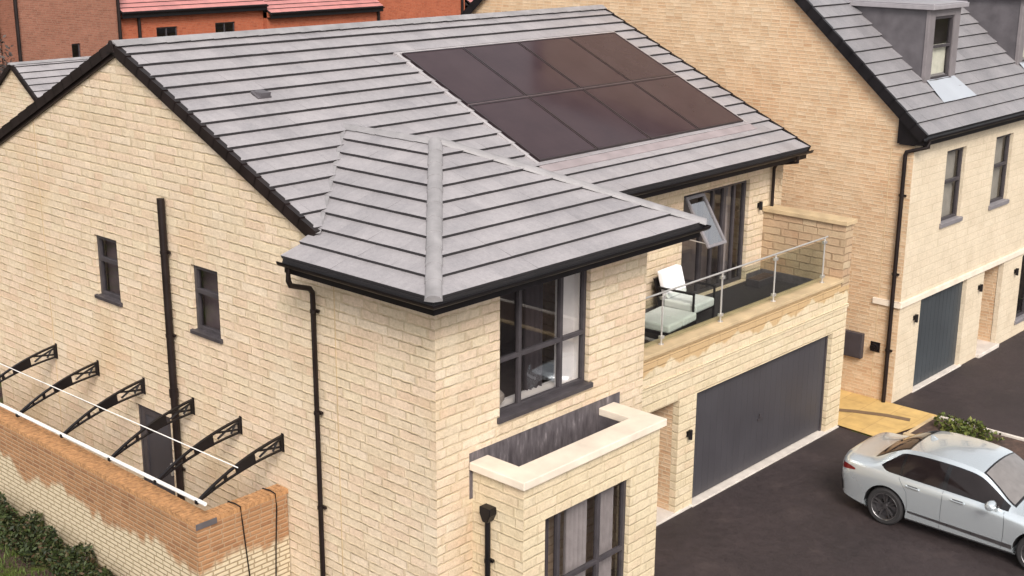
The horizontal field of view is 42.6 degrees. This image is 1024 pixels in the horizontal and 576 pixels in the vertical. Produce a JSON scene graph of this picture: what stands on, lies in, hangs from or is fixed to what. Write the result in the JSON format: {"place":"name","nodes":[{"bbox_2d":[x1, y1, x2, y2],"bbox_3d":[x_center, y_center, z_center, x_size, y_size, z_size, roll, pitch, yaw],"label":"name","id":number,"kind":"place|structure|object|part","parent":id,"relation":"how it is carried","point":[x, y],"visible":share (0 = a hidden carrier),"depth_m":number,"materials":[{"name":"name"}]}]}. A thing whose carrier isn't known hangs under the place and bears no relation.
{"place":"outdoors","nodes":[
{"label":"outdoors","id":0,"kind":"place"},
{"bbox_2d":[0,543,48,575],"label":"grass","id":1,"kind":"structure","parent":0,"point":[6,552],"depth_m":21.14,"materials":[{"name":"green plant"}]},
{"bbox_2d":[0,56,90,127],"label":"house","id":2,"kind":"structure","parent":0,"point":[24,85],"depth_m":46.92,"materials":[{"name":"grey tile"}]},
{"bbox_2d":[120,0,268,38],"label":"red brick house","id":3,"kind":"structure","parent":0,"point":[148,18],"depth_m":64.28,"materials":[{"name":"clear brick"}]},
{"bbox_2d":[156,26,176,35],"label":"window","id":4,"kind":"structure","parent":3,"relation":"in","point":[173,26],"depth_m":63.63,"materials":[{"name":"grey plastic"}]},
{"bbox_2d":[215,22,234,31],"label":"window","id":5,"kind":"structure","parent":3,"relation":"in","point":[220,22],"depth_m":66.03,"materials":[{"name":"grey plastic"}]},
{"bbox_2d":[263,0,384,28],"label":"red brick house","id":6,"kind":"structure","parent":0,"point":[285,13],"depth_m":69.59,"materials":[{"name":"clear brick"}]},
{"bbox_2d":[465,0,472,8],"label":"red brick house","id":7,"kind":"structure","parent":0,"point":[467,3],"depth_m":78.42,"materials":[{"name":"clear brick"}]},
{"bbox_2d":[500,390,503,403],"bbox_3d":[-0.286,1.562,18.771,0.352,0.274,0.356,15,21,40],"label":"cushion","id":8,"kind":"object","parent":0,"point":[501,396],"visible":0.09,"depth_m":18.68,"materials":[{"name":"grey fabric"}]},
{"bbox_2d":[0,298,1022,575],"bbox_3d":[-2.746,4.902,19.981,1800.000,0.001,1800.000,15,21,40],"label":"ground","id":9,"kind":"structure","parent":0,"point":[46,568],"depth_m":21.34,"materials":[{"name":"green plant"}]},
{"bbox_2d":[0,35,17,74],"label":"tree","id":10,"kind":"object","parent":9,"relation":"on","point":[1,65],"visible":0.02,"depth_m":48.22,"materials":[{"name":"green plant"}]},
{"bbox_2d":[0,492,22,537],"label":"hedge shrub","id":11,"kind":"object","parent":9,"relation":"on","point":[8,509],"visible":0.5,"depth_m":22.29,"materials":[{"name":"green plant"}]},
{"bbox_2d":[0,509,44,553],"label":"hedge shrub","id":12,"kind":"object","parent":9,"relation":"on","point":[18,527],"visible":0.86,"depth_m":21.77,"materials":[{"name":"green plant"}]},
{"bbox_2d":[17,524,68,566],"bbox_3d":[-7.615,4.162,21.505,1.120,0.571,0.923,2,16,4],"label":"hedge shrub","id":13,"kind":"object","parent":9,"relation":"on","point":[32,549],"visible":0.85,"depth_m":21.31,"materials":[{"name":"green plant"}]},
{"bbox_2d":[0,0,121,66],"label":"red brick house","id":14,"kind":"structure","parent":9,"relation":"on","point":[32,30],"depth_m":59.08,"materials":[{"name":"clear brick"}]},
{"bbox_2d":[72,43,80,56],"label":"window","id":15,"kind":"structure","parent":14,"relation":"in","point":[78,44],"depth_m":60.14,"materials":[{"name":"glass"}]},
{"bbox_2d":[39,542,97,575],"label":"hedge shrub","id":16,"kind":"object","parent":9,"relation":"on","point":[70,562],"visible":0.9,"depth_m":20.88,"materials":[{"name":"green plant"}]},
{"bbox_2d":[76,559,114,575],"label":"hedge shrub","id":17,"kind":"object","parent":9,"relation":"on","point":[93,569],"visible":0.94,"depth_m":20.56,"materials":[{"name":"green plant"}]},
{"bbox_2d":[0,407,290,575],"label":"garden wall","id":18,"kind":"structure","parent":9,"relation":"on","point":[125,522],"depth_m":20.38,"materials":[{"name":"brick"}]},
{"bbox_2d":[227,501,249,575],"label":"cable","id":19,"kind":"object","parent":18,"relation":"hanging from","point":[243,534],"visible":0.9,"depth_m":19.62,"materials":[{"name":"black plastic"}]},
{"bbox_2d":[262,488,276,575],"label":"cable","id":20,"kind":"object","parent":18,"relation":"hanging from","point":[276,535],"visible":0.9,"depth_m":20.11,"materials":[{"name":"black plastic"}]},
{"bbox_2d":[378,0,464,20],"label":"red brick house","id":21,"kind":"structure","parent":9,"relation":"on","point":[399,9],"depth_m":75.59,"materials":[{"name":"brick"}]},
{"bbox_2d":[0,5,857,575],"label":"stone house","id":22,"kind":"structure","parent":9,"relation":"on","point":[330,251],"depth_m":20.56,"materials":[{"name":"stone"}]},
{"bbox_2d":[94,235,122,306],"bbox_3d":[-6.921,-0.321,22.543,0.835,1.156,0.175,15,21,40],"label":"window","id":23,"kind":"structure","parent":22,"relation":"in","point":[105,295],"depth_m":22.68,"materials":[{"name":"grey plastic"}]},
{"bbox_2d":[0,343,284,505],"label":"door canopy","id":24,"kind":"object","parent":22,"relation":"attached to","point":[208,442],"visible":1,"depth_m":21.05,"materials":[{"name":"black plastic"}]},
{"bbox_2d":[138,404,175,495],"bbox_3d":[-6.104,3.021,22.752,1.060,1.986,0.102,15,21,40],"label":"side door","id":25,"kind":"structure","parent":22,"relation":"in","point":[157,454],"depth_m":22.77,"materials":[{"name":"metal"}]},
{"bbox_2d":[190,265,222,343],"bbox_3d":[-4.794,0.229,20.669,0.830,1.156,0.175,15,21,40],"label":"window","id":26,"kind":"structure","parent":22,"relation":"in","point":[204,331],"depth_m":20.80,"materials":[{"name":"grey plastic"}]},
{"bbox_2d":[402,47,526,105],"bbox_3d":[-0.876,-3.904,24.119,1.695,0.818,1.550,15,21,40],"label":"solar panel","id":27,"kind":"object","parent":22,"relation":"on","point":[464,76],"visible":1,"depth_m":24.07,"materials":[{"name":"black glass"}]},
{"bbox_2d":[463,42,580,95],"bbox_3d":[0.183,-4.215,25.230,1.695,0.818,1.550,15,21,40],"label":"solar panel","id":28,"kind":"object","parent":22,"relation":"on","point":[523,69],"visible":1,"depth_m":25.20,"materials":[{"name":"black glass"}]},
{"bbox_2d":[523,284,542,390],"bbox_3d":[0.306,0.840,19.385,0.105,2.250,0.340,15,21,40],"label":"curtain","id":29,"kind":"object","parent":22,"relation":"hanging from","point":[532,325],"visible":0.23,"depth_m":19.32,"materials":[{"name":"grey fabric"}]},
{"bbox_2d":[469,97,597,161],"bbox_3d":[0.379,-2.824,23.225,1.695,0.818,1.550,15,21,40],"label":"solar panel","id":30,"kind":"object","parent":22,"relation":"on","point":[535,130],"visible":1,"depth_m":23.16,"materials":[{"name":"black glass"}]},
{"bbox_2d":[497,271,592,423],"bbox_3d":[0.460,0.773,18.895,0.200,1.901,2.080,15,21,40],"label":"window","id":31,"kind":"structure","parent":22,"relation":"in","point":[520,407],"depth_m":19.10,"materials":[{"name":"grey plastic"}]},
{"bbox_2d":[544,518,548,575],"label":"curtain","id":32,"kind":"object","parent":22,"relation":"hanging from","point":[546,543],"visible":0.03,"depth_m":18.66,"materials":[{"name":"grey fabric"}]},
{"bbox_2d":[518,37,629,87],"bbox_3d":[1.242,-4.527,26.341,1.695,0.818,1.550,15,21,40],"label":"solar panel","id":33,"kind":"object","parent":22,"relation":"on","point":[575,62],"visible":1,"depth_m":26.32,"materials":[{"name":"black glass"}]},
{"bbox_2d":[563,499,586,575],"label":"curtain","id":34,"kind":"object","parent":22,"relation":"hanging from","point":[574,538],"visible":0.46,"depth_m":19.15,"materials":[{"name":"white fabric"}]},
{"bbox_2d":[529,89,650,150],"bbox_3d":[1.438,-3.136,24.336,1.695,0.818,1.550,15,21,40],"label":"solar panel","id":35,"kind":"object","parent":22,"relation":"on","point":[593,121],"visible":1,"depth_m":24.30,"materials":[{"name":"black glass"}]},
{"bbox_2d":[599,486,613,575],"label":"curtain","id":36,"kind":"object","parent":22,"relation":"hanging from","point":[606,519],"visible":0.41,"depth_m":19.68,"materials":[{"name":"white fabric"}]},
{"bbox_2d":[569,32,675,80],"bbox_3d":[2.301,-4.838,27.451,1.695,0.818,1.550,15,21,40],"label":"solar panel","id":37,"kind":"object","parent":22,"relation":"on","point":[623,56],"visible":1,"depth_m":27.43,"materials":[{"name":"black glass"}]},
{"bbox_2d":[583,82,698,139],"bbox_3d":[2.497,-3.447,25.446,1.695,0.818,1.550,15,21,40],"label":"solar panel","id":38,"kind":"object","parent":22,"relation":"on","point":[643,111],"visible":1,"depth_m":25.41,"materials":[{"name":"black glass"}]},
{"bbox_2d":[645,306,695,335],"bbox_3d":[2.729,0.676,23.445,0.740,0.400,1.000,12,20,35],"label":"outdoor footstool","id":39,"kind":"object","parent":22,"relation":"on","point":[675,320],"visible":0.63,"depth_m":23.22,"materials":[{"name":"white fabric"}]},
{"bbox_2d":[653,264,715,325],"bbox_3d":[3.205,0.119,24.464,0.935,0.915,0.800,13,20,37],"label":"outdoor armchair","id":40,"kind":"object","parent":22,"relation":"on","point":[670,277],"visible":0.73,"depth_m":24.37,"materials":[{"name":"white fabric"}]},
{"bbox_2d":[633,75,742,129],"bbox_3d":[3.556,-3.759,26.557,1.695,0.818,1.550,15,21,40],"label":"solar panel","id":41,"kind":"object","parent":22,"relation":"on","point":[690,103],"visible":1,"depth_m":26.52,"materials":[{"name":"black glass"}]},
{"bbox_2d":[686,429,692,439],"bbox_3d":[3.107,2.562,22.936,0.102,0.172,0.073,15,21,40],"label":"wall lamp","id":42,"kind":"object","parent":22,"relation":"attached to","point":[689,434],"visible":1,"depth_m":22.91,"materials":[{"name":"black plastic"}]},
{"bbox_2d":[684,180,746,293],"bbox_3d":[4.169,-0.915,25.820,0.724,2.122,2.290,15,21,40],"label":"balcony door","id":43,"kind":"structure","parent":22,"relation":"in","point":[701,196],"depth_m":26.16,"materials":[{"name":"grey metal"}]},
{"bbox_2d":[723,186,730,279],"bbox_3d":[4.413,-1.176,26.790,0.105,2.100,0.320,15,21,40],"label":"curtain","id":44,"kind":"object","parent":22,"relation":"hanging from","point":[727,221],"visible":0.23,"depth_m":26.71,"materials":[{"name":"grey fabric"}]},
{"bbox_2d":[757,201,762,209],"bbox_3d":[5.078,-1.687,26.845,0.102,0.172,0.073,15,21,40],"label":"wall lamp","id":45,"kind":"object","parent":22,"relation":"attached to","point":[760,205],"visible":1,"depth_m":26.82,"materials":[{"name":"black plastic"}]},
{"bbox_2d":[692,335,827,497],"bbox_3d":[4.731,2.368,24.992,0.075,2.120,4.710,15,21,40],"label":"garage door","id":46,"kind":"structure","parent":22,"relation":"in","point":[748,417],"depth_m":24.92,"materials":[{"name":"grey metal"}]},
{"bbox_2d":[461,0,1023,402],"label":"brick house","id":47,"kind":"structure","parent":9,"relation":"on","point":[904,119],"depth_m":28.74,"materials":[{"name":"brick"}]},
{"bbox_2d":[843,329,864,358],"bbox_3d":[7.460,1.224,28.791,0.500,0.560,0.130,15,21,40],"label":"meter box","id":48,"kind":"object","parent":47,"relation":"attached to","point":[854,344],"visible":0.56,"depth_m":28.69,"materials":[{"name":"plastic"}]},
{"bbox_2d":[870,341,879,352],"bbox_3d":[7.840,1.286,28.439,0.220,0.220,0.140,15,21,40],"label":"flue vent","id":49,"kind":"object","parent":47,"relation":"attached to","point":[874,346],"visible":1,"depth_m":28.41,"materials":[{"name":"black plastic"}]},
{"bbox_2d":[913,314,918,322],"bbox_3d":[8.766,0.655,28.482,0.102,0.172,0.073,15,21,40],"label":"wall lamp","id":50,"kind":"object","parent":47,"relation":"attached to","point":[915,317],"visible":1,"depth_m":28.45,"materials":[{"name":"black plastic"}]},
{"bbox_2d":[913,281,962,385],"bbox_3d":[9.617,1.007,29.834,0.060,2.110,2.350,15,21,40],"label":"garage door","id":51,"kind":"structure","parent":47,"relation":"in","point":[940,311],"depth_m":29.87,"materials":[{"name":"grey metal"}]},
{"bbox_2d":[939,147,962,228],"bbox_3d":[9.640,-2.231,28.778,0.200,1.696,1.090,15,21,40],"label":"window","id":52,"kind":"structure","parent":47,"relation":"in","point":[950,219],"depth_m":29.02,"materials":[{"name":"grey plastic"}]},
{"bbox_2d":[978,284,982,291],"bbox_3d":[11.011,-0.005,30.837,0.102,0.172,0.073,15,21,40],"label":"wall lamp","id":53,"kind":"object","parent":47,"relation":"attached to","point":[980,287],"visible":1,"depth_m":30.81,"materials":[{"name":"black plastic"}]},
{"bbox_2d":[988,133,1010,209],"bbox_3d":[11.364,-2.738,30.587,0.200,1.696,1.090,15,21,40],"label":"window","id":54,"kind":"structure","parent":47,"relation":"in","point":[999,201],"depth_m":30.84,"materials":[{"name":"grey plastic"}]},
{"bbox_2d":[1014,268,1018,274],"bbox_3d":[12.431,-0.403,32.332,0.102,0.172,0.073,15,21,40],"label":"wall lamp","id":55,"kind":"object","parent":47,"relation":"attached to","point":[1016,271],"visible":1,"depth_m":32.30,"materials":[{"name":"black plastic"}]},
{"bbox_2d":[1014,255,1023,324],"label":"window","id":56,"kind":"structure","parent":47,"relation":"in","point":[1019,318],"depth_m":33.36,"materials":[{"name":"grey plastic"}]},
{"bbox_2d":[907,416,934,432],"bbox_3d":[8.496,2.876,27.269,0.070,0.095,1.250,15,21,40],"label":"kerb","id":57,"kind":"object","parent":9,"relation":"on","point":[920,425],"visible":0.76,"depth_m":27.24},
{"bbox_2d":[911,418,1023,459],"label":"planting bed","id":58,"kind":"object","parent":9,"relation":"on","point":[1016,446],"visible":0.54,"depth_m":26.56,"materials":[{"name":"soil"}]},
{"bbox_2d":[933,412,1004,442],"bbox_3d":[9.296,2.830,26.728,1.517,0.435,0.769,15,21,40],"label":"green shrub","id":59,"kind":"object","parent":58,"relation":"on","point":[962,427],"visible":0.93,"depth_m":26.71,"materials":[{"name":"green plant"}]},
{"bbox_2d":[939,416,1023,440],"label":"bed kerb","id":60,"kind":"structure","parent":9,"relation":"on","point":[1011,436],"depth_m":26.74,"materials":[{"name":"concrete"}]},
{"bbox_2d":[746,272,776,287],"bbox_3d":[5.105,-0.164,26.865,0.320,0.160,0.680,15,21,40],"label":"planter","id":61,"kind":"object","parent":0,"point":[763,279],"visible":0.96,"depth_m":26.71,"materials":[{"name":"concrete"}]},
{"bbox_2d":[654,427,1023,575],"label":"driveway","id":62,"kind":"structure","parent":0,"point":[799,512],"depth_m":22.40,"materials":[{"name":"grey asphalt"}]},
{"bbox_2d":[842,431,1023,567],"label":"parked car","id":63,"kind":"object","parent":62,"relation":"on","point":[964,486],"visible":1,"depth_m":22.20,"materials":[{"name":"silver metal"}]},
{"bbox_3d":[6.602,3.004,22.622,0.280,0.308,0.190,15,21,40],"label":"side window","id":64,"kind":"part","parent":63,"relation":"part of","materials":[{"name":"black glass"}]},
{"bbox_3d":[7.028,2.708,23.200,0.531,0.306,1.223,15,21,40],"label":"rear window","id":65,"kind":"part","parent":63,"relation":"part of","materials":[{"name":"black glass"}]},
{"bbox_3d":[7.005,3.098,22.260,0.720,0.362,0.195,15,21,40],"label":"side window","id":66,"kind":"part","parent":63,"relation":"part of","materials":[{"name":"black glass"}]},
{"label":"side window","id":67,"kind":"part","parent":63,"relation":"part of","materials":[{"name":"black glass"}]},
{"bbox_2d":[838,390,936,435],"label":"side path","id":68,"kind":"structure","parent":0,"point":[871,425],"depth_m":27.74,"materials":[{"name":"yellow stone"}]},
{"bbox_2d":[839,408,910,420],"bbox_3d":[7.132,2.640,27.945,2.609,0.001,0.369,5,17,15],"label":"slot drain","id":69,"kind":"object","parent":68,"relation":"on","point":[876,413],"visible":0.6,"depth_m":27.87,"materials":[{"name":"metal"}]},
{"bbox_2d":[893,330,1023,437],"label":"neighbour driveway","id":70,"kind":"structure","parent":0,"point":[987,389],"depth_m":29.20,"materials":[{"name":"grey asphalt"}]}
]}

